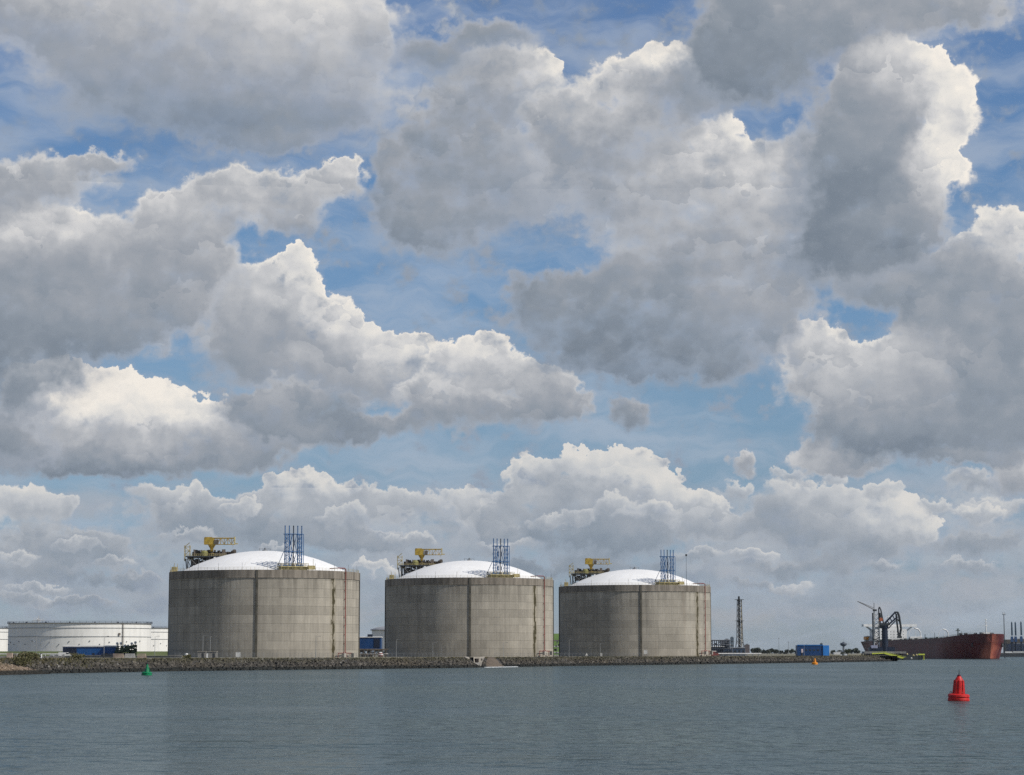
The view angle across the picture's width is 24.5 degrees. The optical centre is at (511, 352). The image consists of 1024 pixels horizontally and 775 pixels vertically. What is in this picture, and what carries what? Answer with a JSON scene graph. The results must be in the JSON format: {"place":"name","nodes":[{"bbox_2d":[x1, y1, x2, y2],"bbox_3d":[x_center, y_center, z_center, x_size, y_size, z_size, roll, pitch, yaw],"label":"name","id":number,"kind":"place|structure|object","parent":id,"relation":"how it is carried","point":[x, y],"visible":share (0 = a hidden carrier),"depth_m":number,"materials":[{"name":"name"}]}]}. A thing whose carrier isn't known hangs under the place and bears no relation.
{"place":"outdoors","nodes":[
{"label":"outdoors","id":0,"kind":"place"},
{"bbox_2d":[1,656,803,670],"bbox_3d":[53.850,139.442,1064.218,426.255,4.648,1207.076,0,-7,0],"label":"embankment","id":1,"kind":"structure","parent":0,"point":[472,658],"depth_m":846.44,"materials":[{"name":"stone"}]},
{"bbox_2d":[11,655,31,666],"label":"bush","id":2,"kind":"object","parent":1,"relation":"on","point":[21,661],"visible":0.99,"depth_m":664.15,"materials":[{"name":"green plant"}]},
{"bbox_2d":[17,651,33,658],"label":"bush","id":3,"kind":"object","parent":1,"relation":"on","point":[27,654],"visible":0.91,"depth_m":684.42,"materials":[{"name":"green plant"}]},
{"bbox_2d":[0,655,869,667],"bbox_3d":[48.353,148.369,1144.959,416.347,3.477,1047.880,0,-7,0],"label":"grass","id":4,"kind":"structure","parent":1,"relation":"on","point":[42,659],"depth_m":783.26,"materials":[{"name":"green plant"}]},
{"bbox_2d":[2,655,890,673],"bbox_3d":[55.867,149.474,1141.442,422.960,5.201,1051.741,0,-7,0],"label":"riprap rocks","id":5,"kind":"object","parent":1,"relation":"on","point":[156,665],"visible":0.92,"depth_m":877.45,"materials":[{"name":"grey stone"}]},
{"bbox_2d":[31,652,40,658],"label":"bush","id":6,"kind":"object","parent":5,"relation":"on","point":[35,656],"visible":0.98,"depth_m":689.85,"materials":[{"name":"green plant"}]},
{"bbox_2d":[486,657,503,666],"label":"earth fan","id":7,"kind":"object","parent":1,"relation":"on","point":[492,662],"visible":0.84,"depth_m":979.82},
{"bbox_2d":[44,653,897,660],"bbox_3d":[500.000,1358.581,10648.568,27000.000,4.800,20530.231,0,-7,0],"label":"ground","id":8,"kind":"structure","parent":0,"point":[893,658],"depth_m":1343.12,"materials":[{"name":"grey concrete"}]},
{"bbox_2d":[0,626,7,650],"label":"oil tank","id":9,"kind":"object","parent":8,"relation":"on","point":[4,639],"visible":0.46,"depth_m":1676.72,"materials":[{"name":"grey metal"}]},
{"bbox_2d":[6,653,12,657],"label":"concrete block","id":10,"kind":"structure","parent":8,"relation":"on","point":[9,655],"depth_m":951.51,"materials":[{"name":"concrete"}]},
{"bbox_2d":[69,653,85,658],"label":"bush","id":11,"kind":"object","parent":8,"relation":"on","point":[75,655],"visible":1,"depth_m":719.08,"materials":[{"name":"green plant"}]},
{"bbox_2d":[7,616,151,650],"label":"oil tank","id":12,"kind":"object","parent":8,"relation":"on","point":[54,636],"visible":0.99,"depth_m":1427.34,"materials":[{"name":"grey metal"}]},
{"bbox_2d":[0,651,167,655],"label":"dike","id":13,"kind":"structure","parent":8,"relation":"on","point":[152,653],"depth_m":1316.30,"materials":[{"name":"green plant"}]},
{"bbox_2d":[62,645,119,655],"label":"long shed","id":14,"kind":"structure","parent":8,"relation":"on","point":[98,650],"depth_m":1111.14,"materials":[{"name":"blue metal"}]},
{"bbox_2d":[0,653,181,657],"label":"parapet wall","id":15,"kind":"structure","parent":8,"relation":"on","point":[45,656],"depth_m":976.73,"materials":[{"name":"grey concrete"}]},
{"bbox_2d":[115,641,136,655],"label":"pipe manifold","id":16,"kind":"object","parent":8,"relation":"on","point":[124,649],"visible":0.92,"depth_m":1106.19,"materials":[{"name":"green paint"}]},
{"bbox_2d":[151,626,167,650],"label":"oil tank","id":17,"kind":"object","parent":8,"relation":"on","point":[159,642],"visible":0.15,"depth_m":1678.95,"materials":[{"name":"grey metal"}]},
{"bbox_2d":[182,654,190,658],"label":"bush","id":18,"kind":"object","parent":8,"relation":"on","point":[187,656],"visible":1,"depth_m":788.35,"materials":[{"name":"green plant"}]},
{"bbox_2d":[197,651,206,657],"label":"service kiosk","id":19,"kind":"object","parent":8,"relation":"on","point":[201,654],"visible":0.74,"depth_m":916.39,"materials":[{"name":"grey metal"}]},
{"bbox_2d":[208,651,217,657],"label":"service kiosk","id":20,"kind":"object","parent":8,"relation":"on","point":[212,654],"visible":0.76,"depth_m":916.39,"materials":[{"name":"grey metal"}]},
{"bbox_2d":[168,525,359,658],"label":"gas tank","id":21,"kind":"object","parent":8,"relation":"on","point":[259,603],"visible":1,"depth_m":1065.66,"materials":[{"name":"concrete"}]},
{"bbox_2d":[184,653,455,657],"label":"wire fence","id":22,"kind":"object","parent":8,"relation":"on","point":[315,655],"visible":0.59,"depth_m":1026.41,"materials":[{"name":"grey metal"}]},
{"bbox_2d":[360,634,383,652],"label":"process building","id":23,"kind":"structure","parent":8,"relation":"on","point":[369,641],"depth_m":1409.41,"materials":[{"name":"blue metal"}]},
{"bbox_2d":[360,649,387,656],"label":"pipe rack","id":24,"kind":"object","parent":8,"relation":"on","point":[369,652],"visible":0.7,"depth_m":1169.02,"materials":[{"name":"metal"}]},
{"bbox_2d":[371,626,384,652],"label":"oil tank","id":25,"kind":"object","parent":8,"relation":"on","point":[378,631],"visible":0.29,"depth_m":2021.84,"materials":[{"name":"white metal"}]},
{"bbox_2d":[384,538,553,656],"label":"gas tank","id":26,"kind":"object","parent":8,"relation":"on","point":[469,607],"visible":0.98,"depth_m":1208.44,"materials":[{"name":"grey concrete"}]},
{"bbox_2d":[464,657,484,665],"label":"storm drain outlet","id":27,"kind":"object","parent":8,"relation":"on","point":[478,660],"visible":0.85,"depth_m":966.90,"materials":[{"name":"concrete"}]},
{"bbox_2d":[554,640,558,653],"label":"pipe rack","id":28,"kind":"object","parent":8,"relation":"on","point":[556,646],"visible":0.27,"depth_m":1507.21,"materials":[{"name":"grey metal"}]},
{"bbox_2d":[559,550,712,656],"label":"gas tank","id":29,"kind":"object","parent":8,"relation":"on","point":[628,612],"visible":0.98,"depth_m":1343.54,"materials":[{"name":"grey concrete"}]},
{"bbox_2d":[711,640,730,655],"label":"pipe rack","id":30,"kind":"object","parent":8,"relation":"on","point":[725,648],"visible":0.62,"depth_m":1625.92,"materials":[{"name":"grey metal"}]},
{"bbox_2d":[711,646,736,655],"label":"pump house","id":31,"kind":"structure","parent":8,"relation":"on","point":[722,651],"depth_m":1686.55,"materials":[{"name":"metal"}]},
{"bbox_2d":[730,637,733,646],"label":"silo building","id":32,"kind":"structure","parent":8,"relation":"on","point":[732,641],"depth_m":4244.64,"materials":[{"name":"grey metal"}]},
{"bbox_2d":[724,647,744,655],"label":"plant hall","id":33,"kind":"structure","parent":8,"relation":"on","point":[738,649],"depth_m":1765.92,"materials":[{"name":"grey metal"}]},
{"bbox_2d":[718,653,761,655],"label":"white pipeline","id":34,"kind":"object","parent":8,"relation":"on","point":[740,653],"visible":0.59,"depth_m":1588.42,"materials":[{"name":"paint"}]},
{"bbox_2d":[735,596,745,655],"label":"lattice stack","id":35,"kind":"object","parent":8,"relation":"on","point":[740,641],"visible":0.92,"depth_m":1787.41,"materials":[{"name":"grey metal"}]},
{"bbox_2d":[744,644,749,652],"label":"hall","id":36,"kind":"structure","parent":8,"relation":"on","point":[747,648],"depth_m":3766.56,"materials":[{"name":"grey metal"}]},
{"bbox_2d":[754,647,760,652],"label":"hall","id":37,"kind":"object","parent":8,"relation":"on","point":[757,650],"visible":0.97,"depth_m":3358.41,"materials":[{"name":"grey"}]},
{"bbox_2d":[796,643,828,655],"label":"container hut","id":38,"kind":"object","parent":8,"relation":"on","point":[821,649],"visible":0.94,"depth_m":1561.05,"materials":[{"name":"blue metal"}]},
{"bbox_2d":[840,640,846,651],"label":"radar tower","id":39,"kind":"structure","parent":8,"relation":"on","point":[843,643],"depth_m":2876.07,"materials":[{"name":"grey metal"}]},
{"bbox_2d":[1010,621,1013,652],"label":"crane","id":40,"kind":"object","parent":8,"relation":"on","point":[1011,640],"visible":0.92,"depth_m":3562.65,"materials":[{"name":"blue metal"}]},
{"bbox_2d":[1003,639,1023,652],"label":"quay hall","id":41,"kind":"structure","parent":8,"relation":"on","point":[1009,642],"depth_m":3630.34,"materials":[{"name":"grey metal"}]},
{"bbox_2d":[1006,643,1023,651],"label":"quay hall","id":42,"kind":"structure","parent":8,"relation":"on","point":[1008,647],"depth_m":3582.51,"materials":[{"name":"grey metal"}]},
{"bbox_2d":[1014,622,1016,650],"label":"crane","id":43,"kind":"object","parent":8,"relation":"on","point":[1015,638],"visible":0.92,"depth_m":3562.48,"materials":[{"name":"blue metal"}]},
{"bbox_2d":[1020,622,1022,650],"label":"crane","id":44,"kind":"object","parent":8,"relation":"on","point":[1021,639],"visible":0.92,"depth_m":3563.37,"materials":[{"name":"blue metal"}]},
{"bbox_2d":[0,657,1023,774],"bbox_3d":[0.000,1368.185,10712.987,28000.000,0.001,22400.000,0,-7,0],"label":"water","id":45,"kind":"structure","parent":0,"point":[902,717],"depth_m":201.56,"materials":[{"name":"liquid"}]},
{"bbox_2d":[141,660,151,674],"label":"buoy","id":46,"kind":"object","parent":45,"relation":"on","point":[146,671],"visible":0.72,"depth_m":617.47,"materials":[{"name":"green paint"}]},
{"bbox_2d":[871,651,908,659],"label":"gangway","id":47,"kind":"object","parent":45,"relation":"in","point":[892,654],"visible":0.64,"depth_m":1976.92,"materials":[{"name":"yellow paint"}]},
{"bbox_2d":[861,645,921,659],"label":"jetty","id":48,"kind":"object","parent":45,"relation":"in","point":[876,649],"visible":0.36,"depth_m":1993.24,"materials":[{"name":"grey metal"}]},
{"bbox_2d":[857,601,876,624],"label":"jib crane","id":49,"kind":"object","parent":48,"relation":"on","point":[874,610],"visible":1,"depth_m":2006.38,"materials":[{"name":"metal"}]},
{"bbox_2d":[872,613,880,646],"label":"access tower","id":50,"kind":"structure","parent":48,"relation":"on","point":[874,638],"depth_m":1997.97,"materials":[{"name":"grey metal"}]},
{"bbox_2d":[878,607,901,650],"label":"loading tower","id":51,"kind":"structure","parent":48,"relation":"on","point":[884,627],"depth_m":1995.92,"materials":[{"name":"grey metal"}]},
{"bbox_2d":[861,616,1003,658],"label":"tanker","id":52,"kind":"object","parent":45,"relation":"on","point":[985,645],"visible":0.84,"depth_m":2311.04,"materials":[{"name":"red paint"}]},
{"bbox_2d":[948,674,969,700],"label":"buoy","id":53,"kind":"object","parent":45,"relation":"on","point":[957,693],"visible":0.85,"depth_m":288.44,"materials":[{"name":"red paint"}]},
{"bbox_2d":[1002,613,1005,657],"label":"signal mast","id":54,"kind":"object","parent":45,"relation":"in","point":[1003,614],"visible":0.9,"depth_m":2680.02,"materials":[{"name":"metal"}]},
{"bbox_2d":[1000,653,1023,656],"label":"quay wall","id":55,"kind":"structure","parent":45,"relation":"in","point":[1013,654],"depth_m":3524.14,"materials":[{"name":"concrete"}]},
{"bbox_2d":[0,0,1023,652],"label":"sky","id":56,"kind":"structure","parent":0,"point":[735,287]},
{"bbox_2d":[554,634,558,654],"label":"grass hill","id":57,"kind":"structure","parent":0,"point":[556,636],"depth_m":2476.10,"materials":[{"name":"green plant"}]},
{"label":"gravel bank","id":58,"kind":"structure","parent":0,"visible":0},
{"bbox_2d":[0,662,48,674],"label":"brown stones","id":59,"kind":"object","parent":58,"relation":"on","point":[8,669],"visible":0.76,"depth_m":641.73,"materials":[{"name":"stone"}]}
]}

